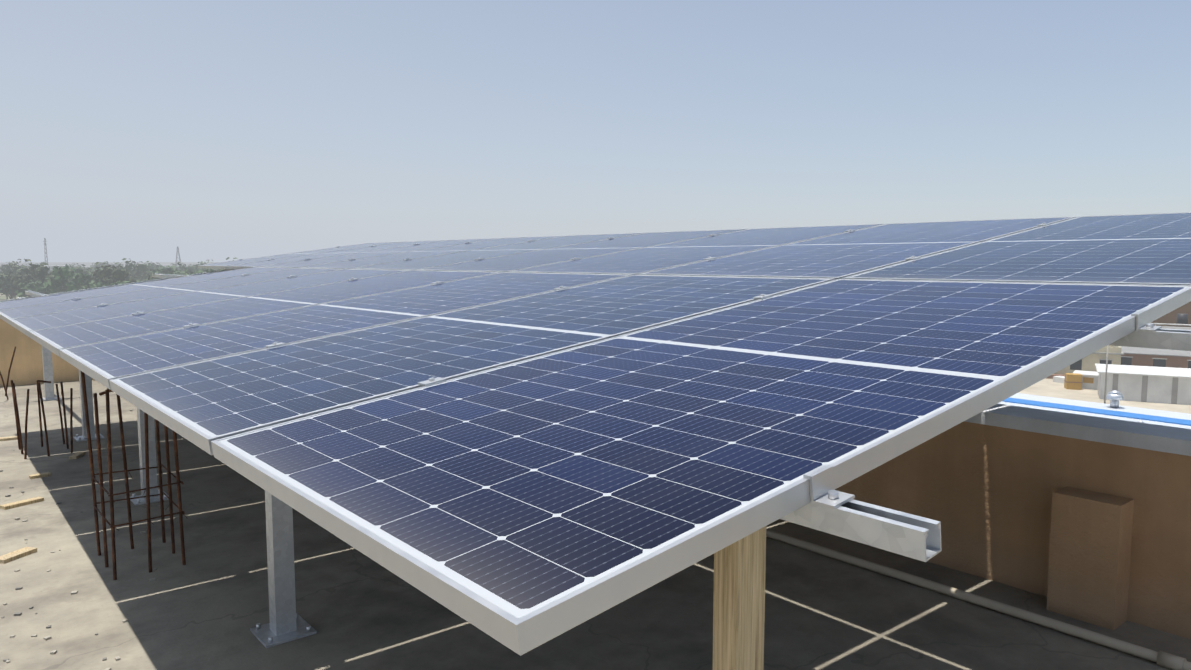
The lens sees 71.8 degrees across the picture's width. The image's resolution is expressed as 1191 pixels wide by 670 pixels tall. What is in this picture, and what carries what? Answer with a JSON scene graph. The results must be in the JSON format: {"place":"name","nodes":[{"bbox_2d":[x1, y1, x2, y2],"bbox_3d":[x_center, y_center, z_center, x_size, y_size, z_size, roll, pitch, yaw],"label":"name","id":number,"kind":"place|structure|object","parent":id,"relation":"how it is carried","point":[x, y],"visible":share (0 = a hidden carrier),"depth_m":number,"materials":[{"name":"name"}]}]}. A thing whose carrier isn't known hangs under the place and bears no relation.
{"place":"outdoors","nodes":[
{"label":"outdoors","id":0,"kind":"place"},
{"bbox_2d":[3,264,78,265],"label":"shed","id":1,"kind":"structure","parent":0,"point":[50,264],"depth_m":960.57,"materials":[{"name":"grey"}]},
{"bbox_2d":[0,262,219,300],"bbox_3d":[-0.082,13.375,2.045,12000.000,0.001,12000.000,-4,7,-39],"label":"terrain","id":2,"kind":"structure","parent":0,"point":[4,297],"depth_m":3332.11,"materials":[{"name":"green plant"}]},
{"bbox_2d":[0,274,10,289],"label":"tree","id":3,"kind":"object","parent":2,"relation":"on","point":[5,277],"visible":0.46,"depth_m":243.76,"materials":[{"name":"green plant"}]},
{"bbox_2d":[0,279,15,296],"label":"tree","id":4,"kind":"object","parent":2,"relation":"on","point":[10,293],"visible":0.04,"depth_m":250.06,"materials":[{"name":"green plant"}]},
{"bbox_2d":[2,274,16,298],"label":"tree","id":5,"kind":"object","parent":2,"relation":"on","point":[11,286],"visible":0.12,"depth_m":250.21,"materials":[{"name":"green plant"}]},
{"bbox_2d":[0,259,29,275],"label":"tree","id":6,"kind":"object","parent":2,"relation":"on","point":[4,268],"visible":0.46,"depth_m":309.72,"materials":[{"name":"green plant"}]},
{"bbox_2d":[0,272,34,298],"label":"tree","id":7,"kind":"object","parent":2,"relation":"on","point":[15,280],"visible":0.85,"depth_m":224.17,"materials":[{"name":"green plant"}]},
{"bbox_2d":[6,263,34,276],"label":"tree","id":8,"kind":"object","parent":2,"relation":"on","point":[16,270],"visible":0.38,"depth_m":275.34,"materials":[{"name":"green plant"}]},
{"bbox_2d":[15,280,49,297],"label":"tree","id":9,"kind":"object","parent":2,"relation":"on","point":[34,286],"visible":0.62,"depth_m":217.15,"materials":[{"name":"green plant"}]},
{"bbox_2d":[21,259,58,285],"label":"tree","id":10,"kind":"object","parent":2,"relation":"on","point":[43,271],"visible":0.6,"depth_m":222.20,"materials":[{"name":"green plant"}]},
{"bbox_2d":[44,238,47,264],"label":"tower","id":11,"kind":"structure","parent":2,"relation":"on","point":[46,250],"depth_m":945.95,"materials":[{"name":"silver metal"}]},
{"bbox_2d":[44,264,89,293],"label":"tree","id":12,"kind":"object","parent":2,"relation":"on","point":[56,282],"visible":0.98,"depth_m":210.39,"materials":[{"name":"green plant"}]},
{"bbox_2d":[64,268,74,282],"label":"tree","id":13,"kind":"object","parent":2,"relation":"on","point":[69,270],"visible":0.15,"depth_m":253.67,"materials":[{"name":"green plant"}]},
{"bbox_2d":[69,264,90,276],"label":"tree","id":14,"kind":"object","parent":2,"relation":"on","point":[80,268],"visible":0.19,"depth_m":281.66,"materials":[{"name":"green plant"}]},
{"bbox_2d":[70,276,93,289],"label":"tree","id":15,"kind":"object","parent":2,"relation":"on","point":[81,284],"visible":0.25,"depth_m":223.43,"materials":[{"name":"green plant"}]},
{"bbox_2d":[86,278,105,288],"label":"tree","id":16,"kind":"object","parent":2,"relation":"on","point":[91,285],"visible":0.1,"depth_m":211.79,"materials":[{"name":"green plant"}]},
{"bbox_2d":[98,261,111,268],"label":"tree","id":17,"kind":"object","parent":2,"relation":"on","point":[100,263],"visible":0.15,"depth_m":494.44,"materials":[{"name":"green plant"}]},
{"bbox_2d":[91,265,129,283],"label":"tree","id":18,"kind":"object","parent":2,"relation":"on","point":[96,276],"visible":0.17,"depth_m":232.20,"materials":[{"name":"green plant"}]},
{"bbox_2d":[90,262,135,285],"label":"tree","id":19,"kind":"object","parent":2,"relation":"on","point":[120,275],"visible":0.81,"depth_m":211.93,"materials":[{"name":"green plant"}]},
{"bbox_2d":[96,279,130,286],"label":"tree","id":20,"kind":"object","parent":2,"relation":"on","point":[99,283],"visible":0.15,"depth_m":210.51,"materials":[{"name":"green plant"}]},
{"bbox_2d":[115,258,150,279],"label":"tree","id":21,"kind":"object","parent":2,"relation":"on","point":[139,269],"visible":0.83,"depth_m":292.51,"materials":[{"name":"green plant"}]},
{"bbox_2d":[137,273,148,280],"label":"tree","id":22,"kind":"object","parent":2,"relation":"on","point":[141,276],"visible":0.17,"depth_m":298.32,"materials":[{"name":"green plant"}]},
{"bbox_2d":[144,261,162,272],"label":"tree","id":23,"kind":"object","parent":2,"relation":"on","point":[153,267],"visible":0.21,"depth_m":385.32,"materials":[{"name":"green plant"}]},
{"bbox_2d":[145,263,185,280],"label":"tree","id":24,"kind":"object","parent":2,"relation":"on","point":[160,271],"visible":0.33,"depth_m":254.33,"materials":[{"name":"green plant"}]},
{"bbox_2d":[175,246,181,272],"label":"tower","id":25,"kind":"structure","parent":2,"relation":"on","point":[177,257],"depth_m":879.18,"materials":[{"name":"silver metal"}]},
{"bbox_2d":[173,269,188,274],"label":"tree","id":26,"kind":"object","parent":2,"relation":"on","point":[182,273],"depth_m":248.27,"materials":[{"name":"green plant"}]},
{"bbox_2d":[172,262,192,271],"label":"tree","id":27,"kind":"object","parent":2,"relation":"on","point":[179,267],"visible":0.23,"depth_m":379.18,"materials":[{"name":"green plant"}]},
{"bbox_2d":[184,268,202,274],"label":"tree","id":28,"kind":"object","parent":2,"relation":"on","point":[193,272],"visible":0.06,"depth_m":237.29,"materials":[{"name":"green plant"}]},
{"bbox_2d":[187,260,212,273],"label":"tree","id":29,"kind":"object","parent":2,"relation":"on","point":[195,268],"visible":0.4,"depth_m":352.39,"materials":[{"name":"green plant"}]},
{"bbox_2d":[197,269,220,272],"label":"tree","id":30,"kind":"object","parent":2,"relation":"on","point":[206,270],"visible":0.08,"depth_m":212.45,"materials":[{"name":"green plant"}]},
{"bbox_2d":[0,380,1190,669],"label":"roof slab","id":31,"kind":"structure","parent":2,"relation":"on","point":[206,606],"depth_m":3.60,"materials":[{"name":"concrete"}]},
{"bbox_2d":[0,347,15,399],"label":"rebar","id":32,"kind":"object","parent":31,"relation":"on","point":[5,389],"visible":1,"depth_m":9.09,"materials":[{"name":"brown metal"}]},
{"bbox_2d":[11,380,72,458],"bbox_3d":[-4.346,0.635,6.466,0.366,0.574,0.466,-4,7,-39],"label":"rebar","id":33,"kind":"object","parent":31,"relation":"on","point":[18,427],"visible":1,"depth_m":6.42,"materials":[{"name":"brown metal"}]},
{"bbox_2d":[0,436,84,563],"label":"timber offcuts","id":34,"kind":"object","parent":31,"relation":"on","point":[15,555],"visible":0.9,"depth_m":5.04,"materials":[{"name":"beige wood"}]},
{"bbox_2d":[0,319,93,386],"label":"parapet","id":35,"kind":"structure","parent":31,"relation":"on","point":[27,366],"depth_m":9.93,"materials":[{"name":"beige paint"}]},
{"bbox_2d":[40,346,61,400],"bbox_3d":[-5.930,0.174,8.889,0.200,1.050,0.200,-4,7,-39],"label":"post","id":36,"kind":"object","parent":31,"relation":"on","point":[48,371],"visible":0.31,"depth_m":8.88,"materials":[{"name":"silver metal"}]},
{"bbox_2d":[0,410,159,669],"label":"mortar chips","id":37,"kind":"object","parent":31,"relation":"on","point":[53,652],"visible":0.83,"depth_m":3.51,"materials":[{"name":"beige"}]},
{"bbox_2d":[73,370,103,441],"bbox_3d":[-4.302,0.352,6.935,0.200,1.050,0.200,-4,7,-39],"label":"post","id":38,"kind":"object","parent":31,"relation":"on","point":[89,392],"visible":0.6,"depth_m":6.93,"materials":[{"name":"silver metal"}]},
{"bbox_2d":[81,371,187,579],"bbox_3d":[-2.285,0.657,4.121,0.407,0.956,0.485,-4,7,-39],"label":"rebar","id":39,"kind":"object","parent":31,"relation":"on","point":[112,525],"visible":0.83,"depth_m":4.04,"materials":[{"name":"brown metal"}]},
{"bbox_2d":[130,407,168,504],"bbox_3d":[-2.820,0.514,5.157,0.200,1.050,0.200,-4,7,-39],"label":"post","id":40,"kind":"object","parent":31,"relation":"on","point":[152,450],"visible":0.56,"depth_m":5.15,"materials":[{"name":"silver metal"}]},
{"bbox_2d":[250,490,316,647],"bbox_3d":[-1.268,0.684,3.294,0.200,1.050,0.200,-4,7,-39],"label":"post","id":41,"kind":"object","parent":31,"relation":"on","point":[287,623],"visible":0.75,"depth_m":3.29,"materials":[{"name":"silver metal"}]},
{"bbox_2d":[0,269,236,301],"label":"rafters","id":42,"kind":"object","parent":41,"relation":"on","point":[113,285],"depth_m":9.22,"materials":[{"name":"grey metal"}]},
{"bbox_2d":[0,212,1190,655],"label":"solar panels","id":43,"kind":"object","parent":42,"relation":"on","point":[620,418],"visible":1,"depth_m":2.03,"materials":[{"name":"blue glass"}]},
{"bbox_2d":[53,223,1161,508],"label":"mounting clamps","id":44,"kind":"object","parent":43,"relation":"attached to","point":[823,491],"visible":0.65,"depth_m":1.19,"materials":[{"name":"silver metal"}]},
{"bbox_2d":[25,274,1190,561],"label":"purlins","id":45,"kind":"object","parent":42,"relation":"on","point":[891,530],"visible":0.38,"depth_m":1.13,"materials":[{"name":"silver metal"}]},
{"bbox_2d":[712,526,765,669],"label":"timber prop","id":46,"kind":"object","parent":31,"relation":"on","point":[739,603],"depth_m":1.41,"materials":[{"name":"beige wood"}]},
{"bbox_2d":[766,529,1190,669],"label":"conduit pipe","id":47,"kind":"object","parent":31,"relation":"on","point":[1168,660],"visible":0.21,"depth_m":3.50,"materials":[{"name":"beige plastic"}]},
{"bbox_2d":[835,404,1190,638],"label":"parapet","id":48,"kind":"structure","parent":31,"relation":"on","point":[1085,518],"depth_m":3.55,"materials":[{"name":"beige paint"}]},
{"bbox_2d":[23,297,1190,428],"bbox_3d":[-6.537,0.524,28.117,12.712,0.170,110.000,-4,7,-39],"label":"coping","id":49,"kind":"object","parent":48,"relation":"on","point":[1154,416],"depth_m":16.51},
{"bbox_2d":[0,0,1190,261],"label":"sky","id":50,"kind":"structure","parent":0,"point":[137,130],"materials":[{"name":"blue"}]},
{"bbox_2d":[1018,378,1190,413],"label":"sandy yard","id":51,"kind":"structure","parent":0,"point":[1047,387],"depth_m":82.22,"materials":[{"name":"beige sand"}]},
{"bbox_2d":[1046,374,1064,382],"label":"yard stacks","id":52,"kind":"object","parent":51,"relation":"on","point":[1058,378],"visible":0.26,"depth_m":91.27,"materials":[{"name":"grey concrete"}]},
{"bbox_2d":[1064,373,1082,389],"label":"orange crate","id":53,"kind":"object","parent":51,"relation":"on","point":[1072,381],"visible":0.89,"depth_m":85.94,"materials":[{"name":"plastic"}]},
{"bbox_2d":[1073,370,1098,389],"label":"site cabin","id":54,"kind":"object","parent":51,"relation":"on","point":[1089,379],"visible":0.65,"depth_m":86.28,"materials":[{"name":"white metal"}]},
{"bbox_2d":[1054,345,1123,374],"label":"cream house","id":55,"kind":"structure","parent":51,"relation":"on","point":[1090,361],"depth_m":92.79,"materials":[{"name":"beige paint"}]},
{"bbox_2d":[1104,345,1108,402],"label":"utility poles","id":56,"kind":"object","parent":51,"relation":"on","point":[1106,375],"visible":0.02,"depth_m":77.47,"materials":[{"name":"grey metal"}]},
{"bbox_2d":[1095,364,1190,404],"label":"white sheet shed","id":57,"kind":"structure","parent":51,"relation":"on","point":[1166,385],"depth_m":78.53,"materials":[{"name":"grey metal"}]},
{"bbox_2d":[1120,323,1190,367],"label":"brick shed","id":58,"kind":"structure","parent":51,"relation":"on","point":[1139,356],"depth_m":95.22,"materials":[{"name":"grey"}]},
{"bbox_2d":[1151,301,1190,326],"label":"building","id":59,"kind":"structure","parent":0,"point":[1170,317],"depth_m":127.04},
{"bbox_2d":[1176,314,1187,323],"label":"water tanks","id":60,"kind":"object","parent":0,"point":[1182,318],"visible":0.23,"depth_m":102.55,"materials":[{"name":"grey plastic"}]},
{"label":"shed","id":61,"kind":"object","parent":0,"visible":0},
{"bbox_2d":[1106,390,1143,422],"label":"turbo vents","id":62,"kind":"object","parent":61,"relation":"on","point":[1114,397],"visible":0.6,"depth_m":16.76,"materials":[{"name":"silver metal"}]}
]}

